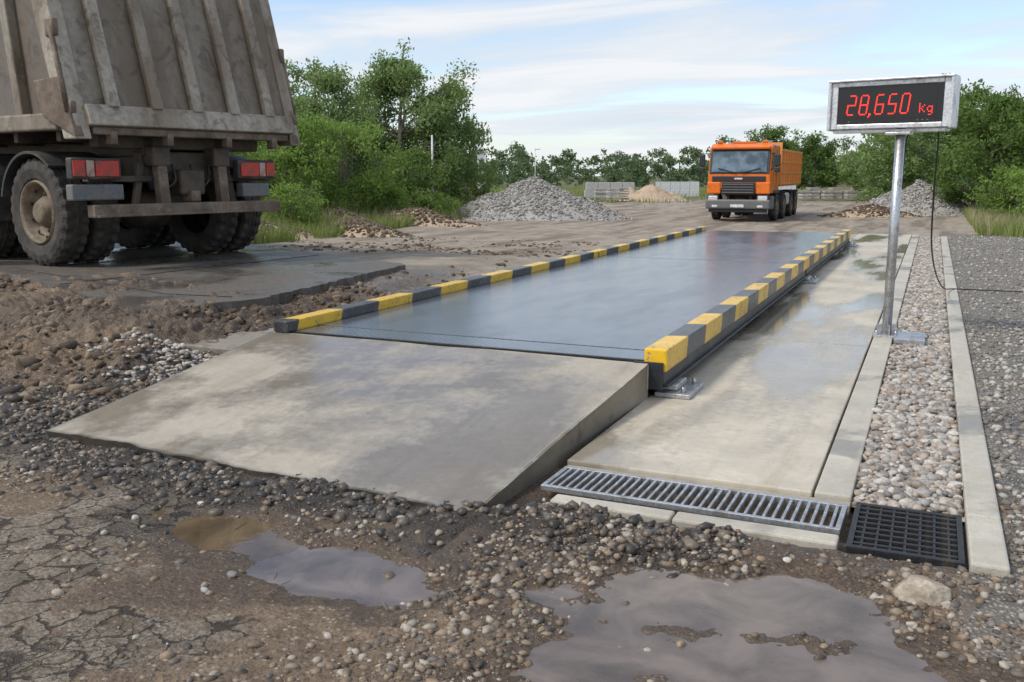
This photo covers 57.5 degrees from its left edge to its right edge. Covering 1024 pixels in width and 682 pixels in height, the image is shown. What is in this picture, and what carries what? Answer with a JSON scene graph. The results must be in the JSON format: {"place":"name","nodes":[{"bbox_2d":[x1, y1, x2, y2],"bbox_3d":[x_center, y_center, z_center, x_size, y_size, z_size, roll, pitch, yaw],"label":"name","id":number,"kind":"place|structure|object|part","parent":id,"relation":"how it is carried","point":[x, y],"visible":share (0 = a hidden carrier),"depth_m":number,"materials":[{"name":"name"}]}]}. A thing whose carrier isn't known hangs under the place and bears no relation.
{"place":"outdoors","nodes":[
{"label":"outdoors","id":0,"kind":"place"},
{"bbox_2d":[2,577,36,580],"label":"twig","id":1,"kind":"object","parent":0,"point":[20,577],"visible":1,"depth_m":3.84,"materials":[{"name":"brown wood"}]},
{"bbox_2d":[0,176,1023,681],"bbox_3d":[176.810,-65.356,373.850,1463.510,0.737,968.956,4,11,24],"label":"ground","id":2,"kind":"structure","parent":0,"point":[84,638],"depth_m":4.22,"materials":[{"name":"brown soil"}]},
{"bbox_2d":[85,327,217,381],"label":"river pebbles","id":3,"kind":"object","parent":2,"relation":"on","point":[166,350],"visible":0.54,"depth_m":8.18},
{"bbox_2d":[0,274,391,400],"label":"soil clods","id":4,"kind":"object","parent":2,"relation":"on","point":[30,360],"visible":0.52,"depth_m":8.63,"materials":[{"name":"brown soil"}]},
{"bbox_2d":[0,241,405,312],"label":"asphalt pad","id":5,"kind":"object","parent":2,"relation":"on","point":[268,275],"visible":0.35,"depth_m":13.10,"materials":[{"name":"grey asphalt"}]},
{"bbox_2d":[0,0,300,265],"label":"dump truck","id":6,"kind":"object","parent":5,"relation":"on","point":[129,123],"visible":1,"depth_m":14.03,"materials":[{"name":"metal"}]},
{"bbox_2d":[148,510,304,560],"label":"puddle","id":7,"kind":"object","parent":2,"relation":"on","point":[253,539],"visible":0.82,"depth_m":4.37,"materials":[{"name":"brown liquid"}]},
{"bbox_2d":[185,327,274,353],"bbox_3d":[-2.467,0.005,8.963,1.050,0.070,1.100,4,11,24],"label":"plate","id":8,"kind":"object","parent":2,"relation":"on","point":[229,342],"visible":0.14,"depth_m":8.71,"materials":[{"name":"concrete"}]},
{"bbox_2d":[229,148,282,199],"bbox_3d":[-8.684,-5.148,28.677,3.832,2.613,3.770,4,11,24],"label":"shrub","id":9,"kind":"object","parent":2,"relation":"on","point":[248,157],"visible":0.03,"depth_m":28.18,"materials":[{"name":"green plant"}]},
{"bbox_2d":[235,115,342,206],"bbox_3d":[-7.436,-5.678,30.000,3.913,3.086,4.381,-2,10,-13],"label":"shrub","id":10,"kind":"object","parent":2,"relation":"on","point":[288,162],"visible":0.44,"depth_m":29.32,"materials":[{"name":"green plant"}]},
{"bbox_2d":[234,61,352,191],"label":"willow tree","id":11,"kind":"object","parent":2,"relation":"on","point":[294,89],"visible":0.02,"depth_m":40.28,"materials":[{"name":"green plant"}]},
{"bbox_2d":[261,180,328,225],"bbox_3d":[-6.361,-4.030,27.273,1.965,1.345,2.344,-10,14,-43],"label":"shrub","id":12,"kind":"object","parent":2,"relation":"on","point":[292,193],"visible":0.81,"depth_m":26.88,"materials":[{"name":"green plant"}]},
{"bbox_2d":[260,220,345,239],"bbox_3d":[-6.600,-2.931,24.872,4.420,0.606,2.340,-1,10,-5],"label":"soil heap","id":13,"kind":"object","parent":2,"relation":"on","point":[307,236],"visible":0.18,"depth_m":24.66,"materials":[{"name":"brown soil"}]},
{"bbox_2d":[256,57,381,196],"bbox_3d":[-7.755,-8.046,36.023,5.707,5.839,5.204,4,11,24],"label":"willow tree","id":14,"kind":"object","parent":2,"relation":"on","point":[336,84],"visible":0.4,"depth_m":35.66,"materials":[{"name":"green plant"}]},
{"bbox_2d":[246,546,438,608],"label":"puddle","id":15,"kind":"object","parent":2,"relation":"on","point":[356,574],"visible":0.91,"depth_m":3.94,"materials":[{"name":"grey liquid"}]},
{"bbox_2d":[45,331,647,511],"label":"concrete ramp","id":16,"kind":"structure","parent":2,"relation":"on","point":[419,424],"depth_m":6.01,"materials":[{"name":"grey concrete"}]},
{"bbox_2d":[321,205,374,220],"bbox_3d":[-5.600,-3.916,29.775,4.680,0.832,3.120,2,10,12],"label":"soil heap","id":17,"kind":"object","parent":2,"relation":"on","point":[341,210],"visible":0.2,"depth_m":29.43,"materials":[{"name":"brown soil"}]},
{"bbox_2d":[294,113,410,213],"bbox_3d":[-5.678,-5.925,31.573,4.447,3.373,3.813,-2,10,-11],"label":"shrub","id":18,"kind":"object","parent":2,"relation":"on","point":[351,141],"visible":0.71,"depth_m":31.18,"materials":[{"name":"green plant"}]},
{"bbox_2d":[314,217,414,237],"bbox_3d":[-4.400,-3.203,26.347,2.340,0.578,5.720,-9,14,-42],"label":"soil heap","id":19,"kind":"object","parent":2,"relation":"on","point":[359,227],"visible":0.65,"depth_m":25.46,"materials":[{"name":"brown soil"}]},
{"bbox_2d":[318,79,417,186],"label":"willow tree","id":20,"kind":"object","parent":2,"relation":"on","point":[374,121],"visible":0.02,"depth_m":41.55,"materials":[{"name":"green plant"}]},
{"bbox_2d":[250,189,494,243],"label":"grass","id":21,"kind":"structure","parent":2,"relation":"on","point":[288,238],"depth_m":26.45,"materials":[{"name":"green plant"}]},
{"bbox_2d":[0,318,761,590],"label":"asphalt crumble","id":22,"kind":"object","parent":2,"relation":"on","point":[382,513],"visible":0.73,"depth_m":4.80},
{"bbox_2d":[358,180,425,215],"bbox_3d":[-4.277,-4.981,32.685,2.513,1.462,2.076,-2,10,-10],"label":"shrub","id":23,"kind":"object","parent":2,"relation":"on","point":[397,193],"visible":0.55,"depth_m":32.34,"materials":[{"name":"green plant"}]},
{"bbox_2d":[391,608,425,614],"bbox_3d":[-0.398,1.027,3.551,0.149,0.012,0.009,-4,11,-24],"label":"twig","id":24,"kind":"object","parent":2,"relation":"on","point":[409,609],"visible":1,"depth_m":3.56,"materials":[{"name":"brown wood"}]},
{"bbox_2d":[343,37,479,196],"bbox_3d":[-4.443,-9.115,38.791,6.086,6.939,5.606,4,11,24],"label":"willow tree","id":25,"kind":"object","parent":2,"relation":"on","point":[398,78],"visible":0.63,"depth_m":38.45,"materials":[{"name":"green plant"}]},
{"bbox_2d":[367,144,467,209],"bbox_3d":[-3.978,-6.143,35.204,4.234,2.669,4.036,4,11,24],"label":"shrub","id":26,"kind":"object","parent":2,"relation":"on","point":[413,156],"visible":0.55,"depth_m":34.83,"materials":[{"name":"green plant"}]},
{"bbox_2d":[374,207,486,227],"bbox_3d":[-3.200,-4.052,30.767,5.720,0.720,2.340,2,10,12],"label":"soil heap","id":27,"kind":"object","parent":2,"relation":"on","point":[431,218],"visible":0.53,"depth_m":30.26,"materials":[{"name":"brown soil"}]},
{"bbox_2d":[431,135,433,192],"bbox_3d":[-3.100,-6.452,36.433,0.111,3.100,0.111,-9,14,-43],"label":"utility post","id":28,"kind":"object","parent":2,"relation":"on","point":[432,155],"visible":0.35,"depth_m":36.23,"materials":[{"name":"grey metal"}]},
{"bbox_2d":[251,236,621,318],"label":"soil clods","id":29,"kind":"object","parent":2,"relation":"on","point":[429,248],"visible":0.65,"depth_m":19.99,"materials":[{"name":"brown soil"}]},
{"bbox_2d":[411,189,462,216],"bbox_3d":[-2.825,-5.107,34.762,1.903,1.247,1.996,-5,11,-27],"label":"shrub","id":30,"kind":"object","parent":2,"relation":"on","point":[437,200],"visible":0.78,"depth_m":34.49,"materials":[{"name":"green plant"}]},
{"bbox_2d":[406,73,499,203],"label":"willow tree","id":31,"kind":"object","parent":2,"relation":"on","point":[473,132],"visible":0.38,"depth_m":40.45,"materials":[{"name":"green plant"}]},
{"bbox_2d":[437,158,506,201],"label":"shrub","id":32,"kind":"object","parent":2,"relation":"on","point":[474,192],"visible":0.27,"depth_m":45.13,"materials":[{"name":"green plant"}]},
{"bbox_2d":[477,151,486,188],"bbox_3d":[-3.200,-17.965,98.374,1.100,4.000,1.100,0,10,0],"label":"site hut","id":33,"kind":"object","parent":2,"relation":"on","point":[481,155],"visible":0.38,"depth_m":97.69,"materials":[{"name":"white glass"}]},
{"bbox_2d":[25,471,996,659],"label":"loose gravel","id":34,"kind":"structure","parent":2,"relation":"on","point":[57,592],"depth_m":3.90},
{"bbox_2d":[535,149,539,175],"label":"street lamp","id":35,"kind":"object","parent":2,"relation":"on","point":[535,160],"visible":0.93,"depth_m":98.16,"materials":[{"name":"grey metal"}]},
{"bbox_2d":[453,176,635,221],"bbox_3d":[0.850,-5.468,36.101,9.620,1.831,6.760,0,10,0],"label":"gravel pile","id":36,"kind":"object","parent":2,"relation":"on","point":[534,198],"visible":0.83,"depth_m":34.84,"materials":[{"name":"grey gravel"}]},
{"bbox_2d":[584,190,596,197],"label":"block","id":37,"kind":"object","parent":2,"relation":"on","point":[589,193],"depth_m":62.94,"materials":[{"name":"grey concrete"}]},
{"bbox_2d":[586,182,597,189],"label":"block","id":38,"kind":"object","parent":37,"relation":"on","point":[591,185],"depth_m":62.84,"materials":[{"name":"grey concrete"}]},
{"bbox_2d":[594,188,605,199],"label":"slab stack","id":39,"kind":"object","parent":2,"relation":"on","point":[600,193],"visible":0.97,"depth_m":56.87,"materials":[{"name":"concrete"}]},
{"bbox_2d":[596,190,608,197],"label":"block","id":40,"kind":"object","parent":2,"relation":"on","point":[602,192],"depth_m":62.93,"materials":[{"name":"grey concrete"}]},
{"bbox_2d":[598,182,609,189],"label":"block","id":41,"kind":"object","parent":40,"relation":"on","point":[606,185],"depth_m":62.84,"materials":[{"name":"grey concrete"}]},
{"bbox_2d":[606,188,619,199],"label":"slab stack","id":42,"kind":"object","parent":2,"relation":"on","point":[612,193],"visible":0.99,"depth_m":55.92,"materials":[{"name":"concrete"}]},
{"bbox_2d":[614,188,628,199],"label":"slab stack","id":43,"kind":"object","parent":2,"relation":"on","point":[623,194],"visible":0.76,"depth_m":57.39,"materials":[{"name":"concrete"}]},
{"bbox_2d":[271,186,983,206],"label":"grass","id":44,"kind":"structure","parent":2,"relation":"on","point":[577,192],"depth_m":70.11,"materials":[{"name":"green plant"}]},
{"bbox_2d":[620,187,636,197],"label":"sand heap","id":45,"kind":"object","parent":2,"relation":"on","point":[631,191],"visible":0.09,"depth_m":60.80,"materials":[{"name":"sand"}]},
{"bbox_2d":[270,150,994,186],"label":"distant trees","id":46,"kind":"object","parent":2,"relation":"on","point":[615,173],"visible":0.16,"depth_m":126.92,"materials":[{"name":"green plant"}]},
{"bbox_2d":[620,184,689,201],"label":"sand heap","id":47,"kind":"object","parent":2,"relation":"on","point":[651,192],"visible":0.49,"depth_m":58.55,"materials":[{"name":"sand"}]},
{"bbox_2d":[360,135,962,180],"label":"distant trees","id":48,"kind":"object","parent":2,"relation":"on","point":[519,154],"visible":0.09,"depth_m":238.23,"materials":[{"name":"green plant"}]},
{"bbox_2d":[656,182,698,196],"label":"concrete block wall","id":49,"kind":"structure","parent":2,"relation":"on","point":[691,188],"depth_m":69.07,"materials":[{"name":"grey concrete"}]},
{"bbox_2d":[550,465,850,549],"bbox_3d":[0.887,0.875,4.740,1.520,0.161,0.625,4,11,24],"label":"drain surround","id":50,"kind":"object","parent":2,"relation":"on","point":[807,538],"visible":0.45,"depth_m":4.50,"materials":[{"name":"concrete"}]},
{"bbox_2d":[541,466,847,534],"bbox_3d":[0.906,0.849,4.780,1.500,0.133,0.360,5,11,24],"label":"drainage grate","id":51,"kind":"object","parent":50,"relation":"in","point":[554,480],"visible":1,"depth_m":4.74,"materials":[{"name":"metal"}]},
{"bbox_2d":[567,337,867,496],"bbox_3d":[1.839,0.453,7.083,1.338,0.180,4.488,4,11,24],"label":"panel","id":52,"kind":"object","parent":2,"relation":"on","point":[762,414],"visible":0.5,"depth_m":6.12,"materials":[{"name":"concrete"}]},
{"bbox_2d":[705,135,746,178],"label":"oak tree","id":53,"kind":"object","parent":2,"relation":"on","point":[732,140],"visible":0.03,"depth_m":88.19,"materials":[{"name":"green plant"}]},
{"bbox_2d":[509,562,947,681],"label":"puddle","id":54,"kind":"object","parent":2,"relation":"on","point":[777,605],"visible":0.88,"depth_m":3.45,"materials":[{"name":"grey liquid"}]},
{"bbox_2d":[699,140,802,220],"bbox_3d":[9.588,-6.263,36.394,2.809,2.841,8.239,4,11,24],"label":"dump truck","id":55,"kind":"object","parent":2,"relation":"on","point":[743,176],"visible":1,"depth_m":32.99,"materials":[{"name":"metal"}]},
{"bbox_3d":[9.264,-6.327,32.929,0.028,0.577,0.930,4,11,24],"label":"door window","id":56,"kind":"part","parent":55,"relation":"part of","materials":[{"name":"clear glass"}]},
{"bbox_2d":[778,185,795,189],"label":"mudguard","id":57,"kind":"object","parent":55,"relation":"attached to","point":[787,187],"visible":0.08,"depth_m":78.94,"materials":[{"name":"grey metal"}]},
{"bbox_2d":[648,234,857,396],"bbox_3d":[3.694,-1.289,16.895,3.370,0.170,20.800,4,11,24],"label":"bridge foundation","id":58,"kind":"object","parent":2,"relation":"on","point":[650,392],"depth_m":7.09,"materials":[{"name":"concrete"}]},
{"bbox_2d":[274,226,857,399],"bbox_3d":[2.922,-1.178,14.667,3.605,0.365,16.330,4,11,24],"label":"weighbridge","id":59,"kind":"object","parent":58,"relation":"on","point":[671,309],"visible":0.96,"depth_m":9.68,"materials":[{"name":"black metal"}]},
{"bbox_2d":[744,123,812,186],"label":"oak tree","id":60,"kind":"object","parent":2,"relation":"on","point":[773,134],"visible":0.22,"depth_m":83.38,"materials":[{"name":"green plant"}]},
{"bbox_2d":[797,191,811,198],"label":"slab stack","id":61,"kind":"object","parent":2,"relation":"on","point":[804,195],"visible":0.95,"depth_m":59.86,"materials":[{"name":"concrete"}]},
{"bbox_2d":[732,288,883,350],"bbox_3d":[3.674,-0.270,11.128,1.338,0.180,4.488,4,11,24],"label":"panel","id":62,"kind":"object","parent":2,"relation":"on","point":[839,317],"visible":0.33,"depth_m":10.53,"materials":[{"name":"concrete"}]},
{"bbox_2d":[806,187,819,198],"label":"slab stack","id":63,"kind":"object","parent":2,"relation":"on","point":[814,192],"visible":0.87,"depth_m":60.46,"materials":[{"name":"concrete"}]},
{"bbox_2d":[788,129,844,189],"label":"oak tree","id":64,"kind":"object","parent":2,"relation":"on","point":[815,150],"visible":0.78,"depth_m":81.42,"materials":[{"name":"green plant"}]},
{"bbox_2d":[820,191,834,198],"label":"slab stack","id":65,"kind":"object","parent":2,"relation":"on","point":[827,195],"visible":1,"depth_m":59.86,"materials":[{"name":"concrete"}]},
{"bbox_2d":[828,187,841,198],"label":"slab stack","id":66,"kind":"object","parent":2,"relation":"on","point":[836,194],"visible":0.86,"depth_m":60.46,"materials":[{"name":"concrete"}]},
{"bbox_2d":[820,145,866,190],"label":"oak tree","id":67,"kind":"object","parent":2,"relation":"on","point":[846,175],"visible":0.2,"depth_m":78.87,"materials":[{"name":"green plant"}]},
{"bbox_2d":[793,262,899,291],"bbox_3d":[5.508,-0.992,15.173,1.338,0.180,4.488,4,11,24],"label":"panel","id":68,"kind":"object","parent":2,"relation":"on","point":[852,276],"visible":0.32,"depth_m":14.86,"materials":[{"name":"concrete"}]},
{"bbox_2d":[842,191,856,198],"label":"slab stack","id":69,"kind":"object","parent":2,"relation":"on","point":[849,194],"visible":0.89,"depth_m":59.86,"materials":[{"name":"concrete"}]},
{"bbox_2d":[850,187,864,198],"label":"slab stack","id":70,"kind":"object","parent":2,"relation":"on","point":[857,193],"visible":0.29,"depth_m":60.47,"materials":[{"name":"concrete"}]},
{"bbox_2d":[826,245,906,265],"bbox_3d":[7.343,-1.714,19.218,1.338,0.180,4.488,4,11,24],"label":"panel","id":71,"kind":"object","parent":2,"relation":"on","point":[867,254],"visible":0.42,"depth_m":18.71,"materials":[{"name":"concrete"}]},
{"bbox_2d":[814,235,919,511],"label":"concrete kerb","id":72,"kind":"structure","parent":2,"relation":"on","point":[838,480],"depth_m":6.23,"materials":[{"name":"grey concrete"}]},
{"bbox_2d":[826,74,960,344],"bbox_3d":[3.653,-1.278,9.178,1.182,2.531,0.519,5,11,28],"label":"weight display sign","id":73,"kind":"object","parent":72,"relation":"on","point":[897,106],"visible":1,"depth_m":9.05,"materials":[{"name":"metal"}]},
{"bbox_2d":[817,203,930,217],"bbox_3d":[14.300,-5.160,37.172,4.940,0.649,2.600,1,10,7],"label":"soil heap","id":74,"kind":"object","parent":2,"relation":"on","point":[870,210],"visible":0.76,"depth_m":36.74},
{"bbox_2d":[850,233,911,247],"bbox_3d":[9.218,-2.451,23.353,1.338,0.180,4.688,4,11,24],"label":"panel","id":75,"kind":"object","parent":2,"relation":"on","point":[860,239],"visible":0.49,"depth_m":23.31,"materials":[{"name":"concrete"}]},
{"bbox_2d":[855,133,941,178],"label":"oak tree","id":76,"kind":"object","parent":2,"relation":"on","point":[872,145],"visible":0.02,"depth_m":56.67,"materials":[{"name":"green plant"}]},
{"bbox_2d":[832,128,967,202],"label":"oak tree","id":77,"kind":"object","parent":2,"relation":"on","point":[880,162],"visible":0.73,"depth_m":41.37,"materials":[{"name":"green plant"}]},
{"bbox_2d":[846,502,964,568],"bbox_3d":[1.818,0.937,4.315,0.477,0.136,0.612,4,11,24],"label":"cast iron grate","id":78,"kind":"object","parent":2,"relation":"on","point":[912,535],"visible":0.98,"depth_m":4.26,"materials":[{"name":"black metal"}]},
{"bbox_2d":[851,236,964,521],"bbox_3d":[6.575,-0.966,14.812,0.520,0.001,22.700,4,11,24],"label":"pebble bed","id":79,"kind":"object","parent":2,"relation":"on","point":[963,519],"visible":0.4,"depth_m":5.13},
{"bbox_2d":[863,179,973,215],"bbox_3d":[17.200,-6.022,39.557,7.020,1.652,5.720,1,10,7],"label":"gravel pile","id":80,"kind":"object","parent":2,"relation":"on","point":[916,197],"visible":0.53,"depth_m":38.47,"materials":[{"name":"grey gravel"}]},
{"bbox_2d":[892,574,951,606],"bbox_3d":[1.625,1.006,3.704,0.218,0.156,0.161,4,11,24],"label":"boulder","id":81,"kind":"object","parent":2,"relation":"on","point":[929,591],"visible":0.73,"depth_m":3.66,"materials":[{"name":"stone"}]},
{"bbox_2d":[866,73,997,188],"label":"oak tree","id":82,"kind":"object","parent":2,"relation":"on","point":[951,132],"visible":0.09,"depth_m":46.40,"materials":[{"name":"green plant"}]},
{"bbox_2d":[907,78,998,205],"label":"oak tree","id":83,"kind":"object","parent":2,"relation":"on","point":[976,91],"visible":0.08,"depth_m":47.84,"materials":[{"name":"green plant"}]},
{"bbox_2d":[926,84,1023,205],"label":"oak tree","id":84,"kind":"object","parent":2,"relation":"on","point":[966,159],"visible":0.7,"depth_m":36.65,"materials":[{"name":"green plant"}]},
{"bbox_2d":[941,236,1009,576],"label":"concrete kerb","id":85,"kind":"structure","parent":2,"relation":"on","point":[986,549],"depth_m":5.25,"materials":[{"name":"grey concrete"}]},
{"bbox_2d":[931,132,1023,291],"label":"power cable","id":86,"kind":"object","parent":2,"relation":"on","point":[932,229],"visible":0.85,"depth_m":9.72,"materials":[{"name":"black rubber"}]},
{"bbox_2d":[963,164,1023,217],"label":"shrub","id":87,"kind":"object","parent":2,"relation":"on","point":[1017,175],"visible":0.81,"depth_m":33.95,"materials":[{"name":"green plant"}]},
{"bbox_2d":[967,173,1022,214],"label":"shrub","id":88,"kind":"object","parent":2,"relation":"on","point":[1013,203],"visible":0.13,"depth_m":36.29,"materials":[{"name":"green plant"}]},
{"bbox_2d":[979,96,1023,177],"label":"oak tree","id":89,"kind":"object","parent":2,"relation":"on","point":[1019,115],"visible":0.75,"depth_m":35.49,"materials":[{"name":"green plant"}]},
{"bbox_2d":[1008,179,1023,215],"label":"shrub","id":90,"kind":"object","parent":2,"relation":"on","point":[1018,200],"visible":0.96,"depth_m":31.04,"materials":[{"name":"green plant"}]},
{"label":"block","id":91,"kind":"object","parent":2,"relation":"on","visible":0},
{"bbox_2d":[610,182,622,187],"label":"block","id":92,"kind":"object","parent":91,"relation":"on","point":[615,184],"depth_m":62.84,"materials":[{"name":"grey concrete"}]},
{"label":"block","id":93,"kind":"object","parent":2,"relation":"on","visible":0},
{"bbox_2d":[622,182,634,189],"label":"block","id":94,"kind":"object","parent":93,"relation":"on","point":[628,184],"depth_m":62.84,"materials":[{"name":"grey concrete"}]},
{"bbox_2d":[0,378,1023,681],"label":"loose gravel","id":95,"kind":"structure","parent":0,"point":[424,662],"depth_m":3.75,"materials":[{"name":"grey gravel"}]},
{"bbox_2d":[268,0,1023,175],"label":"sky","id":96,"kind":"structure","parent":0,"point":[586,77],"materials":[{"name":"white"}]},
{"bbox_2d":[948,235,1023,317],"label":"loose gravel","id":97,"kind":"structure","parent":0,"point":[992,311],"depth_m":16.37,"materials":[{"name":"grey gravel"}]},
{"bbox_2d":[961,203,1023,236],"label":"grass","id":98,"kind":"structure","parent":0,"point":[979,214],"depth_m":27.46,"materials":[{"name":"green plant"}]},
{"bbox_2d":[963,315,1023,628],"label":"loose gravel","id":99,"kind":"structure","parent":0,"point":[1005,470],"depth_m":6.85,"materials":[{"name":"grey gravel"}]}
]}

